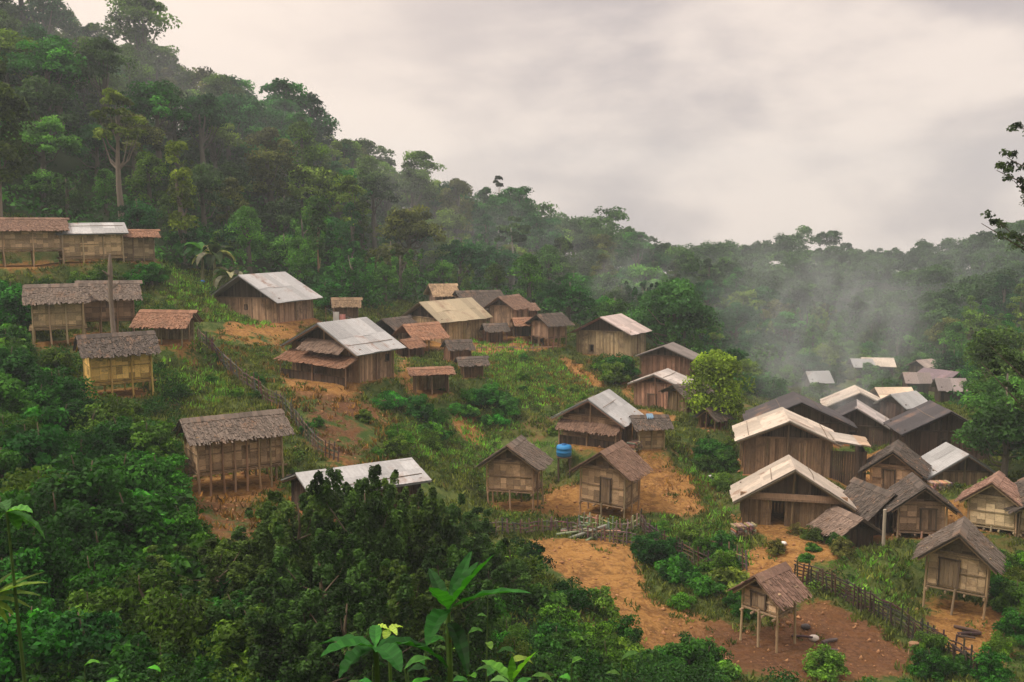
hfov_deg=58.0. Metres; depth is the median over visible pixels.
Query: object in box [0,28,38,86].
forest tree
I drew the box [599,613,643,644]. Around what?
bush
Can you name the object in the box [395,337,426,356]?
shed
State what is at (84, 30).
forest tree
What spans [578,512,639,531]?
picket fence
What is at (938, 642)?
bush
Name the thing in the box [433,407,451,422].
bush
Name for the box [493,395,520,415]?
bush
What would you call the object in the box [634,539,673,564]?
bush
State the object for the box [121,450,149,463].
bush
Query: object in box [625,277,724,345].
broad tree
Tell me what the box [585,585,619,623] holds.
bush
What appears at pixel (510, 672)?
broad leaved plant
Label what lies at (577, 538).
clods
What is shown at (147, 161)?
forest tree
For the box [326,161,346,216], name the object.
forest tree
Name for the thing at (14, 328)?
bush
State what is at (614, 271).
forest tree
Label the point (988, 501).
stilt hut
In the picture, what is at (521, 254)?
forest tree
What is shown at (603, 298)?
forest tree
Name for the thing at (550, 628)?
bush
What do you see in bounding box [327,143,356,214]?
forest tree
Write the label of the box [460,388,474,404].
bush
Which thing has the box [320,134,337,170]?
forest tree
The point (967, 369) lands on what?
forest tree
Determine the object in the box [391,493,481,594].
shrub
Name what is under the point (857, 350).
bush
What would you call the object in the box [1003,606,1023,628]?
bush
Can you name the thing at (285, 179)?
forest tree
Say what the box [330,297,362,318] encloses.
shed
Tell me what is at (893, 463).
hut
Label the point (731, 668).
bush
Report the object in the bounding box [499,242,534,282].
forest tree
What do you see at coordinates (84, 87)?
forest tree
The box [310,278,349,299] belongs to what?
bush
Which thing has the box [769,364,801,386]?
bush
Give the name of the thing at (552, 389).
bush
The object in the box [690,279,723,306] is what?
forest tree
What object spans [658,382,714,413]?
shed
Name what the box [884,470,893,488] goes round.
door
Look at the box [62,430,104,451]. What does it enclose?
bush
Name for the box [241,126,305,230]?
forest tree
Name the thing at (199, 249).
banana plant
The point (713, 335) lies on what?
forest tree
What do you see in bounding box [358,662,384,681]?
leafy weed
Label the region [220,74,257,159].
forest tree
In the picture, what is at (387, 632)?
broad leaved plant
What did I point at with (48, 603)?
bush
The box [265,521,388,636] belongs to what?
shrub
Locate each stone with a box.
[801,624,810,629]
[809,635,818,641]
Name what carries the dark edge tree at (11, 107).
on the terrain at (622, 577)
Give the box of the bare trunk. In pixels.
[102,254,119,332]
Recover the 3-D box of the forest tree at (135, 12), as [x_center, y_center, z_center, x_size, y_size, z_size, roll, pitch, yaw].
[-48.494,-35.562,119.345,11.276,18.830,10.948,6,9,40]
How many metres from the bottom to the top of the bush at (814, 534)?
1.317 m
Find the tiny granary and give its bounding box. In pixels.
[726,561,811,652]
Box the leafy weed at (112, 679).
[72,659,118,681]
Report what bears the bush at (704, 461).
on the terrain at (622, 577)
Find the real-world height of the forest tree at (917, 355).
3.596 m
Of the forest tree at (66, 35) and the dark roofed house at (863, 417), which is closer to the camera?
the dark roofed house at (863, 417)
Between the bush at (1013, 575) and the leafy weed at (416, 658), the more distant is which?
the bush at (1013, 575)
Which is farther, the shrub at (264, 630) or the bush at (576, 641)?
the bush at (576, 641)
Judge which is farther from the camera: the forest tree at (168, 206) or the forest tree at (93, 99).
the forest tree at (93, 99)
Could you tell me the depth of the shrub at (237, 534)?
31.10 m
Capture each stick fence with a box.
[197,327,339,461]
[475,342,557,350]
[479,516,635,543]
[640,508,723,566]
[687,527,747,570]
[793,559,978,670]
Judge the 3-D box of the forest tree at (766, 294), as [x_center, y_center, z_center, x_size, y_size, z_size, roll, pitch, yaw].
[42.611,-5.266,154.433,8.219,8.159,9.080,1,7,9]
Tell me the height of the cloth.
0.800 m
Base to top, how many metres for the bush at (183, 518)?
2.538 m
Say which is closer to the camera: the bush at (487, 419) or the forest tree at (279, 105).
the bush at (487, 419)
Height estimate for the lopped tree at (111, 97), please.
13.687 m
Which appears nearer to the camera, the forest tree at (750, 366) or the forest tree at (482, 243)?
the forest tree at (750, 366)
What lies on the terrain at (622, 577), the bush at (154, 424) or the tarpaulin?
the bush at (154, 424)
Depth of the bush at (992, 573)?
44.40 m
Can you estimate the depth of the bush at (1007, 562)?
45.32 m
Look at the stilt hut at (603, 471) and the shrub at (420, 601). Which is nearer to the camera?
the shrub at (420, 601)
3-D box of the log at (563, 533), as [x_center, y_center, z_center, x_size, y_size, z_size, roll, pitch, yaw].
[3.438,10.072,48.706,2.406,0.148,0.172,-1,7,-21]
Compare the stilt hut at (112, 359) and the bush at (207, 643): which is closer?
the bush at (207, 643)
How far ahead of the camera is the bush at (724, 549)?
45.40 m
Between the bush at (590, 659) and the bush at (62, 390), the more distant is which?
the bush at (62, 390)
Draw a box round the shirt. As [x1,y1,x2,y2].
[333,312,338,320]
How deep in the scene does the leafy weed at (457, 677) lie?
6.05 m
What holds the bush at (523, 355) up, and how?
on the terrain at (622, 577)
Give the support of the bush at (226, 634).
on the terrain at (622, 577)
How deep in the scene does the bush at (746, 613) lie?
40.13 m
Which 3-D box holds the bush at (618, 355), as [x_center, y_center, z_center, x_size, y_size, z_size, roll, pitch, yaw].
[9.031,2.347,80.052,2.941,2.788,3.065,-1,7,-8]
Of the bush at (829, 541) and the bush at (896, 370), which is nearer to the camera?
the bush at (829, 541)
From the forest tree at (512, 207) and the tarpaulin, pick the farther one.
the forest tree at (512, 207)
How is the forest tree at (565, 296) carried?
on the terrain at (622, 577)
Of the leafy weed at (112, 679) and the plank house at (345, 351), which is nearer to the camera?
the leafy weed at (112, 679)
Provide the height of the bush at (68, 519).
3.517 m
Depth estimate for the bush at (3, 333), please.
52.41 m
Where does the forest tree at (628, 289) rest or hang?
on the terrain at (622, 577)
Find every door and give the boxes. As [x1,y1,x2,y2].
[601,478,609,502]
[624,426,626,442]
[648,394,654,407]
[752,592,763,608]
[880,515,889,531]
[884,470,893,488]
[921,510,935,529]
[939,559,958,586]
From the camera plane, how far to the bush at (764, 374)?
94.64 m
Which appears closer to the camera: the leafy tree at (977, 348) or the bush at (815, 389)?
the leafy tree at (977, 348)
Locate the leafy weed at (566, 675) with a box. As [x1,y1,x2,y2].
[517,656,584,681]
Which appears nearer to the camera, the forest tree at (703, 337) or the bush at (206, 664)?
the bush at (206, 664)
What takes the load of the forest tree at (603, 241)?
on the terrain at (622, 577)
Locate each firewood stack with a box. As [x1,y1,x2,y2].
[626,439,642,451]
[730,522,756,536]
[927,480,952,491]
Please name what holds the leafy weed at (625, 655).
on the terrain at (622, 577)
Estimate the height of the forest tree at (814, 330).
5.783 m
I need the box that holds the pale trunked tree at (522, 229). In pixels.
[494,216,530,294]
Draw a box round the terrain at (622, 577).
[0,77,1023,681]
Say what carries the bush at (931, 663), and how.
on the terrain at (622, 577)
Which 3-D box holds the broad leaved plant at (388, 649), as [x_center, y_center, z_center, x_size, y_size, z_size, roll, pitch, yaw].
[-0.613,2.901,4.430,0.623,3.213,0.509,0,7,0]
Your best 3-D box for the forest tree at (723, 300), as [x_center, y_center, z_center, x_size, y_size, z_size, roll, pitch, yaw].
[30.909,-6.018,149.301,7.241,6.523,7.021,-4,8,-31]
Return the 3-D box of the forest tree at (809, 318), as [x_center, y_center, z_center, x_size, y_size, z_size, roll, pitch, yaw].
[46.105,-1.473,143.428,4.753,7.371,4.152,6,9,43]
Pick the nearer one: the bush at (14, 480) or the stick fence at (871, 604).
the bush at (14, 480)
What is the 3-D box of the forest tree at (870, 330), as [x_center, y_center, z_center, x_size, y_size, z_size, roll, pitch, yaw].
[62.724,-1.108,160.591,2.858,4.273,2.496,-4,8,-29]
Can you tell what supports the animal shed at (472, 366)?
on the terrain at (622, 577)
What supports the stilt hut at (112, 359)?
on the terrain at (622, 577)
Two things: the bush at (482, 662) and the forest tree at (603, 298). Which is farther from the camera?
the forest tree at (603, 298)
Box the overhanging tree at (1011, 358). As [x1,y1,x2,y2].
[979,122,1023,409]
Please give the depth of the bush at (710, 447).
59.99 m
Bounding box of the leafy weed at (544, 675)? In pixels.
[490,655,557,681]
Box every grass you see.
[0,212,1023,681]
[150,258,916,607]
[178,335,721,535]
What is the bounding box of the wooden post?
[882,509,886,545]
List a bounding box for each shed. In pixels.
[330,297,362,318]
[375,315,416,338]
[391,321,449,349]
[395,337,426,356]
[406,366,455,393]
[423,283,458,300]
[440,339,475,360]
[454,356,489,378]
[480,323,510,343]
[510,317,543,344]
[514,303,540,327]
[629,414,673,449]
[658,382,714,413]
[693,406,733,431]
[807,505,889,547]
[842,477,907,537]
[869,387,913,398]
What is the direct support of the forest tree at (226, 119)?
on the terrain at (622, 577)
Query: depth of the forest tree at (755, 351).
102.08 m
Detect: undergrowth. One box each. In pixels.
[0,73,1023,461]
[0,276,1023,681]
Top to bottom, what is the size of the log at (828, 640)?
0.170 m
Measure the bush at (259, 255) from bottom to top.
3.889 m
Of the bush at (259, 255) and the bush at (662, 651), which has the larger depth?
the bush at (259, 255)
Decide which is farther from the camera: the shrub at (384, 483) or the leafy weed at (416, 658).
the shrub at (384, 483)
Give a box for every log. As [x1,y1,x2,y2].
[556,530,583,534]
[560,524,587,529]
[568,524,606,538]
[791,635,812,637]
[821,638,837,643]
[954,625,979,632]
[957,631,981,634]
[958,635,975,638]
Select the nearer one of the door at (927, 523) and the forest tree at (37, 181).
the door at (927, 523)
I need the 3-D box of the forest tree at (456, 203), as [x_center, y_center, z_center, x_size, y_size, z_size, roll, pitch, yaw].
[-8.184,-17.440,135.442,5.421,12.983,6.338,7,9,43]
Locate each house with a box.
[209,272,321,323]
[274,317,405,388]
[401,297,492,343]
[451,290,503,320]
[571,313,651,356]
[628,368,695,408]
[635,342,698,377]
[729,455,856,529]
[732,407,870,485]
[742,391,857,446]
[801,371,834,392]
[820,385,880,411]
[834,399,889,447]
[846,358,876,377]
[860,357,896,376]
[873,391,927,418]
[883,400,988,460]
[898,372,931,393]
[905,358,934,371]
[918,367,965,391]
[920,442,995,485]
[930,378,967,402]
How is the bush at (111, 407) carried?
on the terrain at (622, 577)
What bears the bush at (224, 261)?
on the terrain at (622, 577)
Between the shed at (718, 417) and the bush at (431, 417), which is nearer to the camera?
the bush at (431, 417)
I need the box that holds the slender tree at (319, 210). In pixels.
[300,195,330,270]
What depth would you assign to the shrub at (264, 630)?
23.68 m
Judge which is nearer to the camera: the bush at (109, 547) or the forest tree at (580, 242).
the bush at (109, 547)
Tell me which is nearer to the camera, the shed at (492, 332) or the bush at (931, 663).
the bush at (931, 663)
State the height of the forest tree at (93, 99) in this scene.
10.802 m
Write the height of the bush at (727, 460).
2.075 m
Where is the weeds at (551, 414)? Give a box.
[5,212,1023,681]
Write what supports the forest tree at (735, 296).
on the terrain at (622, 577)
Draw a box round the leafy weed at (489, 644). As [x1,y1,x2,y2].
[434,593,497,679]
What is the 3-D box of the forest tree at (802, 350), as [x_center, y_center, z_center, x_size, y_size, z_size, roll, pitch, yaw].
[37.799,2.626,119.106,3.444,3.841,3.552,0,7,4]
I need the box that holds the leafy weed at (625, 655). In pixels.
[606,650,638,681]
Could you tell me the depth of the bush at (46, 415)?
41.51 m
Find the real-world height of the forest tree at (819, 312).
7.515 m
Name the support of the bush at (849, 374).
on the terrain at (622, 577)
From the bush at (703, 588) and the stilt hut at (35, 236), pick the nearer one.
the bush at (703, 588)
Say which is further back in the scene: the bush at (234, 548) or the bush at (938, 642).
the bush at (938, 642)
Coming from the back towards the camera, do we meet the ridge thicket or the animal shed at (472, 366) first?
the ridge thicket
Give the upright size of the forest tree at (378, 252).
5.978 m
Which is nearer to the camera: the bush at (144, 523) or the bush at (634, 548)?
the bush at (144, 523)
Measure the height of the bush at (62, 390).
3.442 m
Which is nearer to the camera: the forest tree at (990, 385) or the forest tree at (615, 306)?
the forest tree at (990, 385)
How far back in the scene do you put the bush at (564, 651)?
30.66 m
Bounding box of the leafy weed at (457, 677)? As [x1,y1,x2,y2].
[420,636,467,681]
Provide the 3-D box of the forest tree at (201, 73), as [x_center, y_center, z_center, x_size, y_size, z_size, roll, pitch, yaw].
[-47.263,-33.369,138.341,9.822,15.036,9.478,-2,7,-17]
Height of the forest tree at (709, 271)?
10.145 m
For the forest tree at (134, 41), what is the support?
on the terrain at (622, 577)
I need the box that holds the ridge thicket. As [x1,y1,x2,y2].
[1,64,994,285]
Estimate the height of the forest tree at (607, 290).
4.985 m
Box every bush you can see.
[0,281,38,323]
[0,323,31,341]
[0,328,37,355]
[0,337,36,358]
[0,343,30,352]
[0,347,40,390]
[0,351,22,375]
[0,372,39,418]
[0,412,21,426]
[0,416,62,457]
[0,420,63,472]
[0,449,28,492]
[0,467,78,519]
[0,489,54,562]
[0,521,88,595]
[0,547,53,614]
[0,607,82,681]
[0,650,75,681]
[1,274,18,285]
[3,422,83,472]
[3,601,63,643]
[5,405,73,435]
[5,464,56,490]
[21,484,104,565]
[25,368,93,410]
[27,367,52,384]
[27,384,67,411]
[27,597,55,611]
[28,460,157,538]
[32,607,128,673]
[33,365,98,400]
[35,607,98,648]
[36,348,78,377]
[39,274,54,283]
[39,544,139,610]
[42,452,123,498]
[51,398,93,430]
[55,427,123,459]
[61,586,130,636]
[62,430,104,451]
[65,649,111,681]
[68,271,92,281]
[69,403,131,440]
[70,523,138,574]
[77,487,190,565]
[83,391,156,430]
[85,264,107,279]
[86,631,180,681]
[91,415,141,453]
[95,452,172,495]
[104,564,191,636]
[105,488,175,539]
[108,554,225,606]
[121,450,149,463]
[121,614,145,638]
[122,268,144,284]
[123,420,185,467]
[125,543,180,566]
[126,419,182,454]
[132,414,164,430]
[134,261,169,285]
[135,590,215,669]
[137,453,193,495]
[138,475,168,488]
[146,635,195,680]
[148,490,203,530]
[158,265,171,276]
[159,504,212,543]
[163,226,178,243]
[169,531,231,562]
[184,650,223,681]
[187,578,254,605]
[190,257,226,264]
[194,623,232,663]
[196,540,267,585]
[197,223,223,242]
[200,589,254,631]
[205,374,217,383]
[206,603,295,681]
[210,229,241,250]
[215,628,249,672]
[221,249,233,262]
[228,387,243,397]
[232,242,264,261]
[246,389,260,397]
[249,373,266,386]
[260,241,269,252]
[294,257,320,276]
[298,421,316,433]
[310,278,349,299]
[311,267,335,284]
[311,285,340,308]
[312,416,324,426]
[354,409,374,422]
[356,270,380,285]
[356,289,374,304]
[369,393,397,409]
[369,446,383,458]
[379,390,409,406]
[382,433,411,457]
[385,421,415,445]
[403,393,434,418]
[415,421,446,437]
[416,428,448,449]
[422,403,439,421]
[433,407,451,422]
[436,423,454,441]
[448,403,463,414]
[458,404,480,416]
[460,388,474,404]
[463,581,510,621]
[469,651,500,679]
[470,387,494,406]
[477,630,518,657]
[478,414,493,424]
[482,382,504,400]
[488,614,529,644]
[490,634,534,681]
[491,413,510,424]
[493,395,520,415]
[495,391,520,405]
[496,537,556,576]
[499,542,545,593]
[506,582,568,618]
[515,370,530,380]
[516,385,528,392]
[519,353,529,359]
[527,653,568,681]
[528,632,561,657]
[536,603,583,634]
[537,621,573,640]
[545,385,555,393]
[546,425,562,435]
[550,631,599,662]
[552,576,598,611]
[555,648,578,674]
[569,385,579,392]
[569,646,610,681]
[575,621,617,646]
[578,392,587,400]
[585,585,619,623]
[585,634,635,677]
[589,352,608,370]
[592,630,619,649]
[598,361,631,383]
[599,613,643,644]
[602,352,634,372]
[602,355,641,376]
[611,633,646,656]
[629,530,661,553]
[631,648,680,679]
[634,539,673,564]
[641,644,686,664]
[646,520,671,536]
[653,552,706,586]
[659,536,688,554]
[661,636,719,679]
[665,592,697,611]
[672,630,709,661]
[677,523,702,548]
[684,574,728,596]
[690,536,714,556]
[691,454,717,470]
[692,438,719,458]
[696,553,735,577]
[699,566,749,596]
[699,636,733,663]
[705,472,733,487]
[705,659,743,681]
[706,546,748,569]
[708,529,740,554]
[709,549,741,570]
[710,449,740,472]
[717,441,734,454]
[721,436,736,448]
[721,590,741,609]
[729,601,756,619]
[743,376,768,394]
[748,367,767,380]
[755,376,789,398]
[765,538,786,555]
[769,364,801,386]
[786,522,803,535]
[797,552,815,563]
[799,525,825,541]
[801,382,830,398]
[802,643,851,681]
[804,542,822,551]
[812,353,835,370]
[818,364,846,387]
[825,532,846,547]
[826,352,844,367]
[829,536,854,556]
[841,368,860,379]
[845,346,871,361]
[849,353,870,358]
[856,362,879,377]
[856,374,878,387]
[865,378,883,390]
[867,378,893,389]
[871,369,900,385]
[893,361,905,373]
[894,371,906,384]
[895,354,912,368]
[899,363,907,372]
[906,647,951,681]
[908,631,953,658]
[919,392,934,401]
[941,656,958,673]
[948,653,982,677]
[965,645,1015,681]
[981,630,1023,658]
[988,575,1013,596]
[990,561,1008,579]
[990,580,1023,611]
[991,607,1023,644]
[997,567,1023,582]
[999,548,1010,571]
[1001,549,1018,567]
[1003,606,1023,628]
[1011,549,1023,568]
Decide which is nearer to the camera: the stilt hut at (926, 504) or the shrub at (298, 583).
the shrub at (298, 583)
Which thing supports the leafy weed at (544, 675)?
on the terrain at (622, 577)
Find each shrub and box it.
[144,537,291,615]
[182,571,300,648]
[217,507,313,588]
[228,587,350,681]
[248,484,345,604]
[261,490,365,580]
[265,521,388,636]
[275,559,441,681]
[298,481,386,585]
[309,464,410,607]
[329,558,465,681]
[335,469,441,584]
[375,486,455,596]
[378,537,509,681]
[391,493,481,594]
[439,505,497,578]
[454,543,543,606]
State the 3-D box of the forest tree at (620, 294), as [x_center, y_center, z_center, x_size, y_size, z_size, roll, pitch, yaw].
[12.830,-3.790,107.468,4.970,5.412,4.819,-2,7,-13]
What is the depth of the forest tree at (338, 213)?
117.58 m
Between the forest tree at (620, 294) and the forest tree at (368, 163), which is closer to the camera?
the forest tree at (620, 294)
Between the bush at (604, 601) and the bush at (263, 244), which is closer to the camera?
the bush at (604, 601)
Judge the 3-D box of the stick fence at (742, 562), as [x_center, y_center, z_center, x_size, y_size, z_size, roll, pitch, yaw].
[10.433,10.529,46.322,0.699,1.548,4.217,-4,8,-32]
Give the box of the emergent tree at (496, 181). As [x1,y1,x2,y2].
[493,175,503,232]
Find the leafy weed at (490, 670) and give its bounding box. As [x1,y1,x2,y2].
[453,627,514,681]
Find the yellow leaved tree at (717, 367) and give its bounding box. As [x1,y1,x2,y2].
[679,349,757,424]
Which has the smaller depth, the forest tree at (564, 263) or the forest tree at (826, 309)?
the forest tree at (564, 263)
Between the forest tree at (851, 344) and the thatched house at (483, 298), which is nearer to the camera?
the thatched house at (483, 298)
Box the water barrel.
[556,443,571,481]
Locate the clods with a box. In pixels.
[35,260,1010,677]
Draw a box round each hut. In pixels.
[0,217,69,266]
[22,283,90,346]
[53,222,128,262]
[72,330,160,396]
[75,280,142,333]
[115,229,160,261]
[129,309,203,346]
[173,408,294,497]
[281,457,431,520]
[474,435,553,511]
[483,294,535,336]
[524,312,574,348]
[551,389,643,447]
[568,440,652,518]
[858,439,931,489]
[883,472,963,538]
[911,516,1005,619]
[954,470,1023,536]
[1003,477,1023,536]
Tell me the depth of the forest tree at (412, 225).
111.64 m
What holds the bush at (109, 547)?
on the terrain at (622, 577)
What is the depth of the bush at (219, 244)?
91.18 m
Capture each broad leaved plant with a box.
[0,500,44,681]
[0,569,45,623]
[318,625,447,681]
[378,623,402,681]
[424,551,529,681]
[482,651,536,681]
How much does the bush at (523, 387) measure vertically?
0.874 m
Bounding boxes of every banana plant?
[182,242,208,280]
[192,243,235,285]
[211,265,246,288]
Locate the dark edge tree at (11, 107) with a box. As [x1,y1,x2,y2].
[0,59,37,216]
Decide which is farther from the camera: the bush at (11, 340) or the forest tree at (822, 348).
the forest tree at (822, 348)
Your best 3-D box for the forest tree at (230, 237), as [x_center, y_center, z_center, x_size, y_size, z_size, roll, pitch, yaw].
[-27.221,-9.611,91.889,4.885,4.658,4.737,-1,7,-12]
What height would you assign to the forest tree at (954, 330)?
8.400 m
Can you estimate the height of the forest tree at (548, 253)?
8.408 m
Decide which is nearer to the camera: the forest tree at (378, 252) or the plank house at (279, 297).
the plank house at (279, 297)
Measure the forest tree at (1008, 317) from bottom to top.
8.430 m
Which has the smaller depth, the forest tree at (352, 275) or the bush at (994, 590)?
the bush at (994, 590)
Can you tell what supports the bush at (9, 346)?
on the terrain at (622, 577)
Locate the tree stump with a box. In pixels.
[908,641,918,655]
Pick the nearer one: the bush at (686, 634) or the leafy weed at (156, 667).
the leafy weed at (156, 667)
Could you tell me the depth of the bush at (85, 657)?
23.60 m
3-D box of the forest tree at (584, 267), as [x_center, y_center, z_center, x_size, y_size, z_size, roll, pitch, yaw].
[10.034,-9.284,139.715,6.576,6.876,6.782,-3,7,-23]
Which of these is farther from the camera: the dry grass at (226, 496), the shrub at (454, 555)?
the dry grass at (226, 496)
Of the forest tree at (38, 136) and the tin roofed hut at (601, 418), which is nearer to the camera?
the tin roofed hut at (601, 418)
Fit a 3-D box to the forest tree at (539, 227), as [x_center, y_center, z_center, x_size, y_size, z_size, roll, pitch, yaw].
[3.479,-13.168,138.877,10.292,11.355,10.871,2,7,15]
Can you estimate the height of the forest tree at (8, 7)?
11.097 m
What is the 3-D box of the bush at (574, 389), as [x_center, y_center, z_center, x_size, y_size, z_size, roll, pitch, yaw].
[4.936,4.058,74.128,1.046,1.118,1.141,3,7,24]
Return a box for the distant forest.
[327,167,1023,325]
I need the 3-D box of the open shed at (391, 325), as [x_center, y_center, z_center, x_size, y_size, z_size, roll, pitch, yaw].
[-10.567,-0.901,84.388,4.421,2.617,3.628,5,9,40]
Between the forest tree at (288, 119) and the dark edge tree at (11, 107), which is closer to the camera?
the dark edge tree at (11, 107)
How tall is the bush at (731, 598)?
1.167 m
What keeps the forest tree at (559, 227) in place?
on the terrain at (622, 577)
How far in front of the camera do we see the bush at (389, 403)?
58.09 m
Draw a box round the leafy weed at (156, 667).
[148,653,174,681]
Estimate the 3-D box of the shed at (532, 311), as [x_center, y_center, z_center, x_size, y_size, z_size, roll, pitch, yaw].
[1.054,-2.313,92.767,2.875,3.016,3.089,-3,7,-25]
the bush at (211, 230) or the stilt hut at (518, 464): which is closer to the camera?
the stilt hut at (518, 464)
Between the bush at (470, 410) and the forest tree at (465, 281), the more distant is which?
the forest tree at (465, 281)
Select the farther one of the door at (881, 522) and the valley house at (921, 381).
the valley house at (921, 381)
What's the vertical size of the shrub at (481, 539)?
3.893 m
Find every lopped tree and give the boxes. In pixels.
[89,87,148,219]
[164,140,199,265]
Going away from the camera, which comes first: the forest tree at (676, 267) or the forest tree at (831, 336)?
the forest tree at (831, 336)
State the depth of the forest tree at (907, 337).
150.72 m
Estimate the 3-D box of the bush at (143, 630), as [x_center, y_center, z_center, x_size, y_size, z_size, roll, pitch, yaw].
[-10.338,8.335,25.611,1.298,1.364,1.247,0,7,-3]
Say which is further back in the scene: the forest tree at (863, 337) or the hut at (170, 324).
the forest tree at (863, 337)
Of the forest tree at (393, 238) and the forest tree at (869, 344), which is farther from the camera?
the forest tree at (869, 344)
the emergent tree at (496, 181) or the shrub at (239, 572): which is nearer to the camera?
the shrub at (239, 572)
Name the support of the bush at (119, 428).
on the terrain at (622, 577)
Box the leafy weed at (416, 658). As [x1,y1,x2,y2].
[391,655,431,681]
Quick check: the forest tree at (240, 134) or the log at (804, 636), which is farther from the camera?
the forest tree at (240, 134)
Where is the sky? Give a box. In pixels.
[0,0,1023,274]
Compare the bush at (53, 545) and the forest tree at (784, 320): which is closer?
the bush at (53, 545)
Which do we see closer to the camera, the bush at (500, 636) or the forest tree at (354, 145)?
the bush at (500, 636)
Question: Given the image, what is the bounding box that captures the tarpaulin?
[646,413,653,418]
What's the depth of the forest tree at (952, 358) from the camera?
117.66 m
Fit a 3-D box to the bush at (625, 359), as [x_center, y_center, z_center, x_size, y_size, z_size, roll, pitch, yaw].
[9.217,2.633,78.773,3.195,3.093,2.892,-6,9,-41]
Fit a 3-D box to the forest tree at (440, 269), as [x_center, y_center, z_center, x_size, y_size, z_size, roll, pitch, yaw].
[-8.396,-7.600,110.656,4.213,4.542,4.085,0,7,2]
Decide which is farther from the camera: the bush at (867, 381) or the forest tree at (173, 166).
the bush at (867, 381)
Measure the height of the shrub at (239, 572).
3.266 m
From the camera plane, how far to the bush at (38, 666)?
22.86 m
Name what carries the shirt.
hanging from the clothes line
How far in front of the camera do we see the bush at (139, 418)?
45.41 m
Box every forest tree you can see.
[0,0,17,34]
[0,0,73,72]
[0,9,23,36]
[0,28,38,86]
[1,115,83,171]
[5,36,91,141]
[7,75,80,159]
[11,168,72,209]
[19,23,55,103]
[20,0,81,36]
[23,22,47,78]
[37,35,81,133]
[40,23,62,36]
[48,8,81,59]
[66,63,136,89]
[66,123,122,185]
[69,36,96,118]
[69,36,137,158]
[71,22,116,105]
[73,52,121,124]
[88,0,181,119]
[90,168,122,215]
[98,110,165,191]
[109,42,155,107]
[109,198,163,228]
[111,79,194,184]
[117,38,156,94]
[122,150,169,213]
[139,42,195,143]
[146,86,202,168]
[148,64,191,89]
[151,78,200,108]
[156,194,177,241]
[159,67,182,155]
[160,92,230,202]
[168,160,200,210]
[172,226,213,268]
[177,109,231,156]
[179,66,221,135]
[182,108,237,162]
[184,119,246,169]
[185,162,234,231]
[197,72,246,152]
[207,176,251,225]
[212,223,262,262]
[213,161,253,214]
[214,93,261,159]
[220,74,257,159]
[224,205,267,273]
[230,120,262,140]
[231,125,300,158]
[235,98,285,134]
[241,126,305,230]
[245,150,289,205]
[247,77,310,176]
[257,195,306,234]
[260,234,310,269]
[264,98,299,176]
[273,164,354,209]
[275,111,317,203]
[278,120,330,216]
[279,212,327,267]
[281,215,349,263]
[282,236,317,281]
[292,92,341,167]
[302,168,372,238]
[319,260,365,290]
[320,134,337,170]
[323,140,349,219]
[324,138,362,167]
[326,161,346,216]
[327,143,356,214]
[329,248,376,304]
[331,174,370,248]
[333,148,369,168]
[338,201,362,266]
[350,154,398,235]
[354,138,396,168]
[355,170,402,251]
[355,195,372,249]
[364,241,418,274]
[368,170,410,217]
[372,204,445,271]
[373,263,397,301]
[376,249,423,299]
[380,220,431,248]
[385,204,406,247]
[396,175,435,239]
[397,167,438,252]
[398,179,439,206]
[400,187,434,244]
[401,150,447,175]
[424,235,466,263]
[424,260,457,283]
[425,178,441,235]
[425,208,470,255]
[429,180,478,238]
[432,178,475,241]
[434,238,486,283]
[443,264,474,289]
[461,205,493,243]
[464,233,496,278]
[470,244,521,279]
[473,186,502,233]
[483,186,535,217]
[484,262,500,287]
[484,263,507,290]
[493,200,539,228]
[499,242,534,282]
[500,227,540,281]
[500,244,524,289]
[507,253,547,302]
[508,215,569,254]
[516,264,551,302]
[531,252,578,281]
[531,279,559,299]
[535,244,562,282]
[543,282,595,320]
[547,224,573,242]
[553,236,577,284]
[554,271,600,309]
[562,257,593,284]
[564,228,596,269]
[567,248,617,270]
[581,283,601,309]
[584,271,619,293]
[587,234,618,287]
[590,253,612,296]
[591,249,617,274]
[591,295,612,315]
[592,297,637,318]
[597,255,613,275]
[597,285,625,298]
[604,285,638,312]
[607,282,642,299]
[613,231,654,265]
[615,263,668,292]
[615,264,645,282]
[624,280,664,336]
[639,251,672,270]
[650,261,659,276]
[656,313,681,342]
[664,316,706,353]
[667,260,680,279]
[678,305,711,348]
[689,292,727,306]
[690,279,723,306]
[695,258,716,286]
[696,322,724,349]
[706,305,737,347]
[719,306,750,344]
[721,301,759,343]
[722,266,746,300]
[724,289,765,310]
[724,347,750,376]
[733,328,781,356]
[733,358,763,379]
[735,364,744,377]
[746,320,774,344]
[746,342,775,367]
[748,285,793,320]
[755,344,786,377]
[757,329,786,364]
[759,298,796,337]
[762,311,808,349]
[779,303,800,338]
[790,351,828,370]
[791,308,824,348]
[793,347,816,371]
[802,323,823,348]
[810,306,828,331]
[811,303,836,331]
[811,343,840,362]
[814,328,846,347]
[814,340,847,358]
[827,314,847,337]
[840,340,859,355]
[855,331,873,342]
[861,341,880,353]
[863,322,880,342]
[875,349,896,359]
[884,334,910,358]
[894,334,920,349]
[905,351,934,361]
[923,332,937,347]
[924,317,971,341]
[924,322,966,353]
[931,349,969,371]
[937,321,969,348]
[940,343,969,359]
[958,357,993,377]
[959,367,992,388]
[960,309,1002,338]
[960,373,1023,410]
[961,295,979,339]
[980,274,1022,325]
[995,313,1021,349]
[1003,293,1023,312]
[1006,283,1023,326]
[1012,321,1023,351]
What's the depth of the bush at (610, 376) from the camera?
76.99 m
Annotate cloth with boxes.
[339,314,345,319]
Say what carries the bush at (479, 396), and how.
on the terrain at (622, 577)
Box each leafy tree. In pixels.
[951,385,1023,477]
[961,325,1023,420]
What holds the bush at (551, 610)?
on the terrain at (622, 577)
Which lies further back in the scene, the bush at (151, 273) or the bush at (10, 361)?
the bush at (151, 273)
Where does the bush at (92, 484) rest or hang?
on the terrain at (622, 577)

